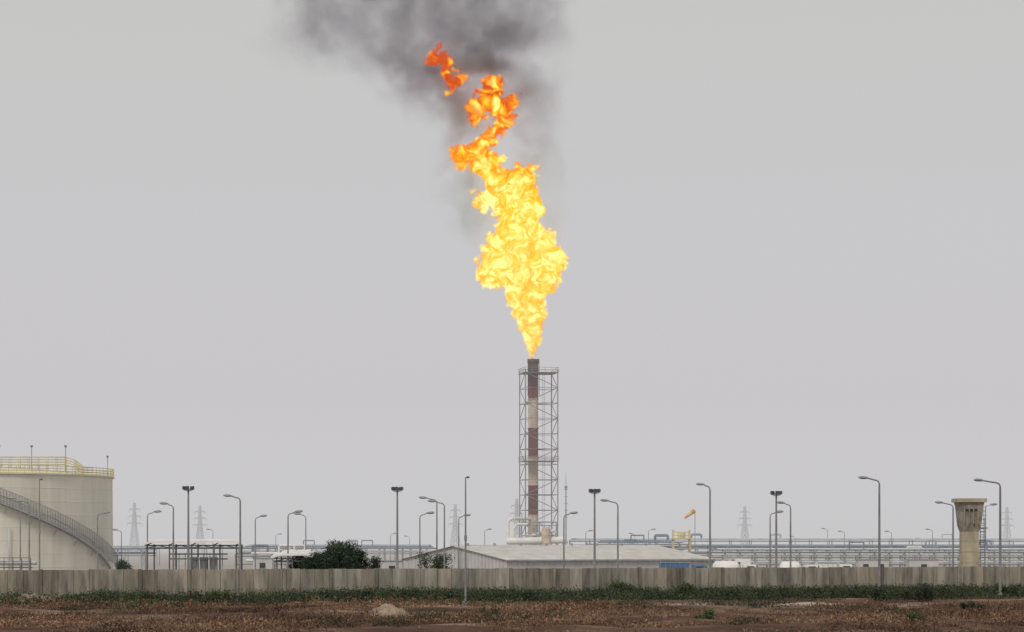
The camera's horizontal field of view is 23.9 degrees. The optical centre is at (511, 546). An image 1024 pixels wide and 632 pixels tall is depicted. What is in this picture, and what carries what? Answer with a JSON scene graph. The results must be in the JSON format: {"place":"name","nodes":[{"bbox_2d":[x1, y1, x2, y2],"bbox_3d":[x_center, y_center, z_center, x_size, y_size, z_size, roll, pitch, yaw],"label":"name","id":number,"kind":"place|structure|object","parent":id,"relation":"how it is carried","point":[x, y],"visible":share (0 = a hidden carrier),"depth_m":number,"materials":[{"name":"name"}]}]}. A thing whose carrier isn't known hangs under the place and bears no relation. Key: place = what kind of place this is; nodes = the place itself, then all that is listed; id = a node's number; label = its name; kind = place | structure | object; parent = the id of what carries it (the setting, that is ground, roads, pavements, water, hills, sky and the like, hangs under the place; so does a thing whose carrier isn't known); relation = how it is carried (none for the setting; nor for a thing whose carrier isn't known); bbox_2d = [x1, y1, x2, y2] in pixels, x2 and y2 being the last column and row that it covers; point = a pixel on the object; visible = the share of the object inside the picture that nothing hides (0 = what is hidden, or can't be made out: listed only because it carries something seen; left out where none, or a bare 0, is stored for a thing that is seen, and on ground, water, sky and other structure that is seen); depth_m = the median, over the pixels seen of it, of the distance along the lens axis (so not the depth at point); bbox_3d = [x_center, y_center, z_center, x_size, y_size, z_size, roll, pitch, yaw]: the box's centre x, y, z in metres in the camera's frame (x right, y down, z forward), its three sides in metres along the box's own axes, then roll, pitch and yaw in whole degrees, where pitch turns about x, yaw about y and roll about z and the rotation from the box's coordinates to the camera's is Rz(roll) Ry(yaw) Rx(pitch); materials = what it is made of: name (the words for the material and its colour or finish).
{"place":"outdoors","nodes":[
{"label":"outdoors","id":0,"kind":"place"},
{"bbox_2d":[0,546,1023,631],"bbox_3d":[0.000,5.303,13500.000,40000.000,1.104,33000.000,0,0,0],"label":"ground","id":1,"kind":"structure","parent":0,"point":[134,561],"depth_m":182.59,"materials":[{"name":"brown soil"}]},
{"bbox_2d":[9,497,20,569],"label":"street lamp","id":2,"kind":"object","parent":1,"relation":"on","point":[20,526],"visible":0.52,"depth_m":339.92,"materials":[{"name":"grey metal"}]},
{"bbox_2d":[0,557,36,569],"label":"pipes","id":3,"kind":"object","parent":1,"relation":"on","point":[21,563],"depth_m":330.01,"materials":[{"name":"metal"}]},
{"bbox_2d":[16,499,29,569],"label":"street lamp","id":4,"kind":"object","parent":1,"relation":"on","point":[18,500],"visible":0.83,"depth_m":329.93,"materials":[{"name":"grey metal"}]},
{"bbox_2d":[13,593,50,603],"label":"dirt mound","id":5,"kind":"object","parent":1,"relation":"on","point":[33,594],"visible":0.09,"depth_m":219.56,"materials":[{"name":"soil"}]},
{"bbox_2d":[38,479,42,568],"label":"camera pole","id":6,"kind":"object","parent":1,"relation":"on","point":[39,531],"visible":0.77,"depth_m":299.93,"materials":[{"name":"metal"}]},
{"bbox_2d":[0,445,117,569],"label":"storage tank","id":7,"kind":"object","parent":1,"relation":"on","point":[73,505],"visible":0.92,"depth_m":384.50,"materials":[{"name":"beige metal"}]},
{"bbox_2d":[79,594,107,603],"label":"desert bush","id":8,"kind":"object","parent":1,"relation":"on","point":[82,599],"visible":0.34,"depth_m":218.06,"materials":[{"name":"green plant"}]},
{"bbox_2d":[97,511,109,568],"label":"street lamp","id":9,"kind":"object","parent":1,"relation":"on","point":[105,512],"visible":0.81,"depth_m":315.92,"materials":[{"name":"grey metal"}]},
{"bbox_2d":[113,529,121,558],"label":"street lamp","id":10,"kind":"object","parent":1,"relation":"on","point":[121,541],"visible":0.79,"depth_m":429.93,"materials":[{"name":"grey metal"}]},
{"bbox_2d":[115,558,132,568],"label":"acacia tree","id":11,"kind":"object","parent":1,"relation":"on","point":[121,564],"visible":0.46,"depth_m":329.71,"materials":[{"name":"green plant"}]},
{"bbox_2d":[127,503,141,551],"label":"transmission pylon","id":12,"kind":"object","parent":1,"relation":"on","point":[133,516],"visible":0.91,"depth_m":1749.52,"materials":[{"name":"metal"}]},
{"bbox_2d":[113,546,156,569],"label":"pipe rack","id":13,"kind":"object","parent":1,"relation":"on","point":[141,549],"visible":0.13,"depth_m":500.12,"materials":[{"name":"metal"}]},
{"bbox_2d":[123,591,153,601],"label":"desert bush","id":14,"kind":"object","parent":1,"relation":"on","point":[141,594],"visible":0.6,"depth_m":221.72,"materials":[{"name":"green plant"}]},
{"bbox_2d":[147,510,161,541],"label":"street lamp","id":15,"kind":"object","parent":1,"relation":"on","point":[157,511],"visible":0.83,"depth_m":309.93,"materials":[{"name":"grey metal"}]},
{"bbox_2d":[160,502,173,568],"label":"street lamp","id":16,"kind":"object","parent":1,"relation":"on","point":[163,503],"visible":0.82,"depth_m":291.92,"materials":[{"name":"grey metal"}]},
{"bbox_2d":[182,486,193,568],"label":"floodlight mast","id":17,"kind":"object","parent":1,"relation":"on","point":[185,488],"visible":0.9,"depth_m":287.90,"materials":[{"name":"metal"}]},
{"bbox_2d":[141,539,247,569],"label":"parking canopy","id":18,"kind":"object","parent":1,"relation":"on","point":[195,541],"visible":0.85,"depth_m":299.97,"materials":[{"name":"metal"}]},
{"bbox_2d":[170,553,227,569],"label":"pump skid","id":19,"kind":"object","parent":1,"relation":"on","point":[203,562],"visible":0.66,"depth_m":301.97,"materials":[{"name":"metal"}]},
{"bbox_2d":[192,506,206,552],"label":"transmission pylon","id":20,"kind":"object","parent":1,"relation":"on","point":[199,518],"visible":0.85,"depth_m":1799.52,"materials":[{"name":"metal"}]},
{"bbox_2d":[193,588,238,602],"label":"desert bush","id":21,"kind":"object","parent":1,"relation":"on","point":[214,595],"visible":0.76,"depth_m":221.61,"materials":[{"name":"green plant"}]},
{"bbox_2d":[223,494,240,568],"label":"street lamp","id":22,"kind":"object","parent":1,"relation":"on","point":[227,495],"visible":0.82,"depth_m":285.91,"materials":[{"name":"grey metal"}]},
{"bbox_2d":[255,515,266,568],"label":"street lamp","id":23,"kind":"object","parent":1,"relation":"on","point":[255,536],"visible":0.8,"depth_m":339.93,"materials":[{"name":"grey metal"}]},
{"bbox_2d":[253,558,273,568],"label":"site cabin","id":24,"kind":"object","parent":1,"relation":"on","point":[264,563],"visible":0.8,"depth_m":378.50,"materials":[{"name":"metal"}]},
{"bbox_2d":[113,541,432,565],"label":"pipe rack","id":25,"kind":"object","parent":1,"relation":"on","point":[222,551],"visible":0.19,"depth_m":640.04,"materials":[{"name":"metal"}]},
{"bbox_2d":[234,544,319,568],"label":"pipe rack","id":26,"kind":"object","parent":1,"relation":"on","point":[267,546],"visible":0.48,"depth_m":400.17,"materials":[{"name":"metal"}]},
{"bbox_2d":[271,550,317,568],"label":"parking canopy","id":27,"kind":"object","parent":1,"relation":"on","point":[293,553],"visible":0.66,"depth_m":300.00,"materials":[{"name":"metal"}]},
{"bbox_2d":[284,556,304,568],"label":"acacia tree","id":28,"kind":"object","parent":1,"relation":"on","point":[294,566],"visible":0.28,"depth_m":305.70,"materials":[{"name":"green plant"}]},
{"bbox_2d":[287,510,302,568],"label":"street lamp","id":29,"kind":"object","parent":1,"relation":"on","point":[298,511],"visible":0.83,"depth_m":299.94,"materials":[{"name":"grey metal"}]},
{"bbox_2d":[294,513,305,556],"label":"street lamp","id":30,"kind":"object","parent":1,"relation":"on","point":[305,527],"visible":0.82,"depth_m":329.94,"materials":[{"name":"grey metal"}]},
{"bbox_2d":[295,552,321,568],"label":"acacia tree","id":31,"kind":"object","parent":1,"relation":"on","point":[307,563],"visible":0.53,"depth_m":297.76,"materials":[{"name":"green plant"}]},
{"bbox_2d":[304,551,331,566],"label":"acacia tree","id":32,"kind":"object","parent":1,"relation":"on","point":[321,554],"visible":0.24,"depth_m":299.87,"materials":[{"name":"green plant"}]},
{"bbox_2d":[312,552,338,568],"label":"acacia tree","id":33,"kind":"object","parent":1,"relation":"on","point":[329,562],"visible":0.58,"depth_m":296.63,"materials":[{"name":"green plant"}]},
{"bbox_2d":[320,539,342,554],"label":"acacia tree","id":34,"kind":"object","parent":1,"relation":"on","point":[327,547],"visible":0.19,"depth_m":301.90,"materials":[{"name":"green plant"}]},
{"bbox_2d":[238,540,435,568],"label":"pipe rack","id":35,"kind":"object","parent":1,"relation":"on","point":[365,547],"visible":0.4,"depth_m":560.04,"materials":[{"name":"metal"}]},
{"bbox_2d":[329,542,352,568],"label":"acacia tree","id":36,"kind":"object","parent":1,"relation":"on","point":[342,553],"visible":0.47,"depth_m":298.87,"materials":[{"name":"green plant"}]},
{"bbox_2d":[324,539,362,567],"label":"acacia tree","id":37,"kind":"object","parent":1,"relation":"on","point":[351,547],"visible":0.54,"depth_m":300.89,"materials":[{"name":"green plant"}]},
{"bbox_2d":[339,555,361,568],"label":"acacia tree","id":38,"kind":"object","parent":1,"relation":"on","point":[348,563],"visible":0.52,"depth_m":297.58,"materials":[{"name":"green plant"}]},
{"bbox_2d":[350,549,370,568],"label":"acacia tree","id":39,"kind":"object","parent":1,"relation":"on","point":[361,556],"visible":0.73,"depth_m":299.58,"materials":[{"name":"green plant"}]},
{"bbox_2d":[358,589,376,600],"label":"desert bush","id":40,"kind":"object","parent":1,"relation":"on","point":[368,591],"visible":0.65,"depth_m":227.92,"materials":[{"name":"green plant"}]},
{"bbox_2d":[368,555,384,568],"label":"acacia tree","id":41,"kind":"object","parent":1,"relation":"on","point":[374,561],"visible":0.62,"depth_m":299.81,"materials":[{"name":"green plant"}]},
{"bbox_2d":[364,603,413,617],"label":"dirt mound","id":42,"kind":"object","parent":1,"relation":"on","point":[387,609],"visible":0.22,"depth_m":183.98,"materials":[{"name":"soil"}]},
{"bbox_2d":[381,560,403,568],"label":"site cabin","id":43,"kind":"object","parent":1,"relation":"on","point":[389,564],"visible":0.43,"depth_m":358.50,"materials":[{"name":"metal"}]},
{"bbox_2d":[391,487,402,568],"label":"floodlight mast","id":44,"kind":"object","parent":1,"relation":"on","point":[397,489],"visible":0.93,"depth_m":289.89,"materials":[{"name":"metal"}]},
{"bbox_2d":[377,585,421,600],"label":"desert bush","id":45,"kind":"object","parent":1,"relation":"on","point":[403,594],"visible":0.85,"depth_m":227.89,"materials":[{"name":"green plant"}]},
{"bbox_2d":[419,511,434,567],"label":"street lamp","id":46,"kind":"object","parent":1,"relation":"on","point":[431,512],"visible":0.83,"depth_m":299.93,"materials":[{"name":"grey metal"}]},
{"bbox_2d":[419,496,437,555],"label":"street lamp","id":47,"kind":"object","parent":1,"relation":"on","point":[421,497],"visible":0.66,"depth_m":299.94,"materials":[{"name":"grey metal"}]},
{"bbox_2d":[414,552,454,568],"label":"tree","id":48,"kind":"object","parent":1,"relation":"on","point":[439,561],"visible":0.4,"depth_m":291.86,"materials":[{"name":"green plant"}]},
{"bbox_2d":[428,500,444,568],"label":"street lamp","id":49,"kind":"object","parent":1,"relation":"on","point":[444,527],"visible":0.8,"depth_m":289.91,"materials":[{"name":"grey metal"}]},
{"bbox_2d":[430,587,458,601],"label":"desert bush","id":50,"kind":"object","parent":1,"relation":"on","point":[443,593],"visible":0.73,"depth_m":228.82,"materials":[{"name":"green plant"}]},
{"bbox_2d":[449,504,462,545],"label":"transmission pylon","id":51,"kind":"object","parent":1,"relation":"on","point":[454,517],"visible":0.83,"depth_m":1799.66,"materials":[{"name":"metal"}]},
{"bbox_2d":[458,514,470,567],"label":"street lamp","id":52,"kind":"object","parent":1,"relation":"on","point":[458,536],"visible":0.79,"depth_m":329.92,"materials":[{"name":"grey metal"}]},
{"bbox_2d":[462,476,468,603],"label":"camera pole","id":53,"kind":"object","parent":1,"relation":"on","point":[465,588],"visible":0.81,"depth_m":219.93,"materials":[{"name":"metal"}]},
{"bbox_2d":[480,587,504,599],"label":"desert bush","id":54,"kind":"object","parent":1,"relation":"on","point":[489,594],"visible":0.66,"depth_m":230.68,"materials":[{"name":"green plant"}]},
{"bbox_2d":[0,566,1023,598],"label":"concrete wall","id":55,"kind":"structure","parent":1,"relation":"on","point":[41,582],"depth_m":248.44,"materials":[{"name":"grey concrete"}]},
{"bbox_2d":[0,591,1023,631],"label":"dry scrub","id":56,"kind":"object","parent":1,"relation":"on","point":[1013,615],"visible":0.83,"depth_m":172.74,"materials":[{"name":"brown plant"}]},
{"bbox_2d":[0,581,1023,627],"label":"green scrub","id":57,"kind":"object","parent":1,"relation":"on","point":[791,591],"visible":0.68,"depth_m":232.24,"materials":[{"name":"green plant"}]},
{"bbox_2d":[510,499,523,544],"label":"transmission pylon","id":58,"kind":"object","parent":1,"relation":"on","point":[516,504],"visible":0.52,"depth_m":1649.51,"materials":[{"name":"metal"}]},
{"bbox_2d":[517,588,535,600],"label":"desert bush","id":59,"kind":"object","parent":1,"relation":"on","point":[529,591],"visible":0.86,"depth_m":233.90,"materials":[{"name":"green plant"}]},
{"bbox_2d":[506,358,567,544],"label":"flare stack","id":60,"kind":"object","parent":1,"relation":"on","point":[533,537],"visible":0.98,"depth_m":598.75,"materials":[{"name":"metal"}]},
{"bbox_2d":[402,543,716,568],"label":"warehouse shed","id":61,"kind":"structure","parent":1,"relation":"on","point":[520,555],"depth_m":332.97,"materials":[{"name":"metal"}]},
{"bbox_2d":[564,486,567,544],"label":"antenna mast","id":62,"kind":"object","parent":1,"relation":"on","point":[565,496],"visible":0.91,"depth_m":419.93,"materials":[{"name":"metal"}]},
{"bbox_2d":[563,511,577,567],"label":"street lamp","id":63,"kind":"object","parent":1,"relation":"on","point":[575,512],"visible":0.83,"depth_m":299.94,"materials":[{"name":"grey metal"}]},
{"bbox_2d":[588,489,600,567],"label":"floodlight mast","id":64,"kind":"object","parent":1,"relation":"on","point":[594,491],"visible":0.85,"depth_m":289.90,"materials":[{"name":"metal"}]},
{"bbox_2d":[600,499,618,567],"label":"street lamp","id":65,"kind":"object","parent":1,"relation":"on","point":[604,500],"visible":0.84,"depth_m":289.92,"materials":[{"name":"grey metal"}]},
{"bbox_2d":[604,578,637,592],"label":"desert bush","id":66,"kind":"object","parent":1,"relation":"on","point":[622,584],"visible":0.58,"depth_m":245.59,"materials":[{"name":"green plant"}]},
{"bbox_2d":[586,534,689,550],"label":"pipe rack","id":67,"kind":"object","parent":1,"relation":"on","point":[678,546],"visible":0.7,"depth_m":470.23,"materials":[{"name":"metal"}]},
{"bbox_2d":[659,561,706,567],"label":"box truck","id":68,"kind":"object","parent":1,"relation":"on","point":[673,564],"visible":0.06,"depth_m":296.75,"materials":[{"name":"metal"}]},
{"bbox_2d":[669,581,697,595],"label":"desert bush","id":69,"kind":"object","parent":1,"relation":"on","point":[684,585],"visible":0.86,"depth_m":242.89,"materials":[{"name":"green plant"}]},
{"bbox_2d":[684,509,694,518],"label":"windsock","id":70,"kind":"object","parent":1,"relation":"on","point":[691,512],"visible":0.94,"depth_m":419.75,"materials":[{"name":"fabric"}]},
{"bbox_2d":[696,483,710,566],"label":"street lamp","id":71,"kind":"object","parent":1,"relation":"on","point":[700,484],"visible":0.86,"depth_m":284.91,"materials":[{"name":"grey metal"}]},
{"bbox_2d":[693,608,716,618],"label":"green shrub","id":72,"kind":"object","parent":1,"relation":"on","point":[708,614],"visible":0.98,"depth_m":171.87,"materials":[{"name":"green plant"}]},
{"bbox_2d":[705,585,735,599],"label":"desert bush","id":73,"kind":"object","parent":1,"relation":"on","point":[727,589],"visible":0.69,"depth_m":239.96,"materials":[{"name":"green plant"}]},
{"bbox_2d":[712,559,757,567],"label":"tanker truck","id":74,"kind":"object","parent":1,"relation":"on","point":[726,563],"visible":0.24,"depth_m":302.15,"materials":[{"name":"metal"}]},
{"bbox_2d":[722,557,751,566],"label":"site cabin","id":75,"kind":"object","parent":1,"relation":"on","point":[743,560],"visible":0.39,"depth_m":388.50,"materials":[{"name":"white paint"}]},
{"bbox_2d":[739,506,750,543],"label":"transmission pylon","id":76,"kind":"object","parent":1,"relation":"on","point":[744,524],"visible":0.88,"depth_m":1849.44,"materials":[{"name":"metal"}]},
{"bbox_2d":[753,588,774,598],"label":"desert bush","id":77,"kind":"object","parent":1,"relation":"on","point":[768,591],"visible":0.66,"depth_m":244.09,"materials":[{"name":"green plant"}]},
{"bbox_2d":[769,510,782,567],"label":"street lamp","id":78,"kind":"object","parent":1,"relation":"on","point":[779,511],"visible":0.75,"depth_m":299.95,"materials":[{"name":"grey metal"}]},
{"bbox_2d":[770,491,782,567],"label":"floodlight mast","id":79,"kind":"object","parent":1,"relation":"on","point":[776,493],"visible":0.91,"depth_m":289.90,"materials":[{"name":"metal"}]},
{"bbox_2d":[777,501,790,566],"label":"street lamp","id":80,"kind":"object","parent":1,"relation":"on","point":[780,502],"visible":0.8,"depth_m":293.91,"materials":[{"name":"grey metal"}]},
{"bbox_2d":[569,533,1023,566],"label":"pipe rack","id":81,"kind":"object","parent":1,"relation":"on","point":[929,540],"visible":0.48,"depth_m":600.21,"materials":[{"name":"metal"}]},
{"bbox_2d":[779,560,818,567],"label":"tanker truck","id":82,"kind":"object","parent":1,"relation":"on","point":[786,563],"visible":0.27,"depth_m":299.23,"materials":[{"name":"metal"}]},
{"bbox_2d":[805,587,836,597],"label":"desert bush","id":83,"kind":"object","parent":1,"relation":"on","point":[817,589],"visible":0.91,"depth_m":245.81,"materials":[{"name":"green plant"}]},
{"bbox_2d":[815,561,853,567],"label":"box truck","id":84,"kind":"object","parent":1,"relation":"on","point":[824,564],"visible":0.06,"depth_m":304.75,"materials":[{"name":"metal"}]},
{"bbox_2d":[681,540,1023,567],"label":"pipe rack","id":85,"kind":"object","parent":1,"relation":"on","point":[701,553],"visible":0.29,"depth_m":520.07,"materials":[{"name":"metal"}]},
{"bbox_2d":[707,541,1023,567],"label":"pipe rack","id":86,"kind":"object","parent":1,"relation":"on","point":[929,550],"visible":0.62,"depth_m":420.19,"materials":[{"name":"metal"}]},
{"bbox_2d":[858,476,880,588],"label":"street lamp","id":87,"kind":"object","parent":1,"relation":"on","point":[879,550],"visible":0.82,"depth_m":245.92,"materials":[{"name":"grey metal"}]},
{"bbox_2d":[854,559,889,566],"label":"site cabin","id":88,"kind":"object","parent":1,"relation":"on","point":[868,562],"visible":0.41,"depth_m":398.50,"materials":[{"name":"metal"}]},
{"bbox_2d":[857,584,892,599],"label":"desert bush","id":89,"kind":"object","parent":1,"relation":"on","point":[876,591],"visible":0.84,"depth_m":239.55,"materials":[{"name":"green plant"}]},
{"bbox_2d":[905,612,926,620],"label":"green shrub","id":90,"kind":"object","parent":1,"relation":"on","point":[912,615],"visible":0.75,"depth_m":167.89,"materials":[{"name":"green plant"}]},
{"bbox_2d":[905,559,939,566],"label":"site cabin","id":91,"kind":"object","parent":1,"relation":"on","point":[921,562],"visible":0.5,"depth_m":378.50,"materials":[{"name":"metal"}]},
{"bbox_2d":[899,583,948,600],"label":"desert bush","id":92,"kind":"object","parent":1,"relation":"on","point":[926,591],"visible":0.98,"depth_m":235.81,"materials":[{"name":"green plant"}]},
{"bbox_2d":[935,501,953,566],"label":"street lamp","id":93,"kind":"object","parent":1,"relation":"on","point":[938,502],"visible":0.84,"depth_m":299.93,"materials":[{"name":"grey metal"}]},
{"bbox_2d":[951,498,986,566],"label":"concrete watchtower","id":94,"kind":"structure","parent":1,"relation":"on","point":[969,514],"depth_m":291.01,"materials":[{"name":"beige concrete"}]},
{"bbox_2d":[959,601,985,609],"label":"desert bush","id":95,"kind":"object","parent":1,"relation":"on","point":[965,606],"visible":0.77,"depth_m":199.86,"materials":[{"name":"green plant"}]},
{"bbox_2d":[974,478,1002,594],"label":"street lamp","id":96,"kind":"object","parent":1,"relation":"on","point":[1000,558],"visible":0.88,"depth_m":251.90,"materials":[{"name":"grey metal"}]},
{"bbox_2d":[985,503,996,566],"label":"street lamp","id":97,"kind":"object","parent":1,"relation":"on","point":[992,504],"visible":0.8,"depth_m":329.97,"materials":[{"name":"grey metal"}]},
{"bbox_2d":[993,582,1020,596],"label":"desert bush","id":98,"kind":"object","parent":1,"relation":"on","point":[1014,588],"visible":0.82,"depth_m":253.66,"materials":[{"name":"green plant"}]},
{"bbox_2d":[1001,508,1013,543],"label":"transmission pylon","id":99,"kind":"object","parent":1,"relation":"on","point":[1006,519],"visible":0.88,"depth_m":1849.42,"materials":[{"name":"metal"}]},
{"bbox_2d":[0,0,1023,545],"label":"sky","id":100,"kind":"structure","parent":0,"point":[281,258],"materials":[{"name":"grey"}]},
{"bbox_2d":[671,530,690,552],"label":"valve tower","id":101,"kind":"structure","parent":0,"point":[680,535],"depth_m":422.82,"materials":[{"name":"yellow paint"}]}
]}

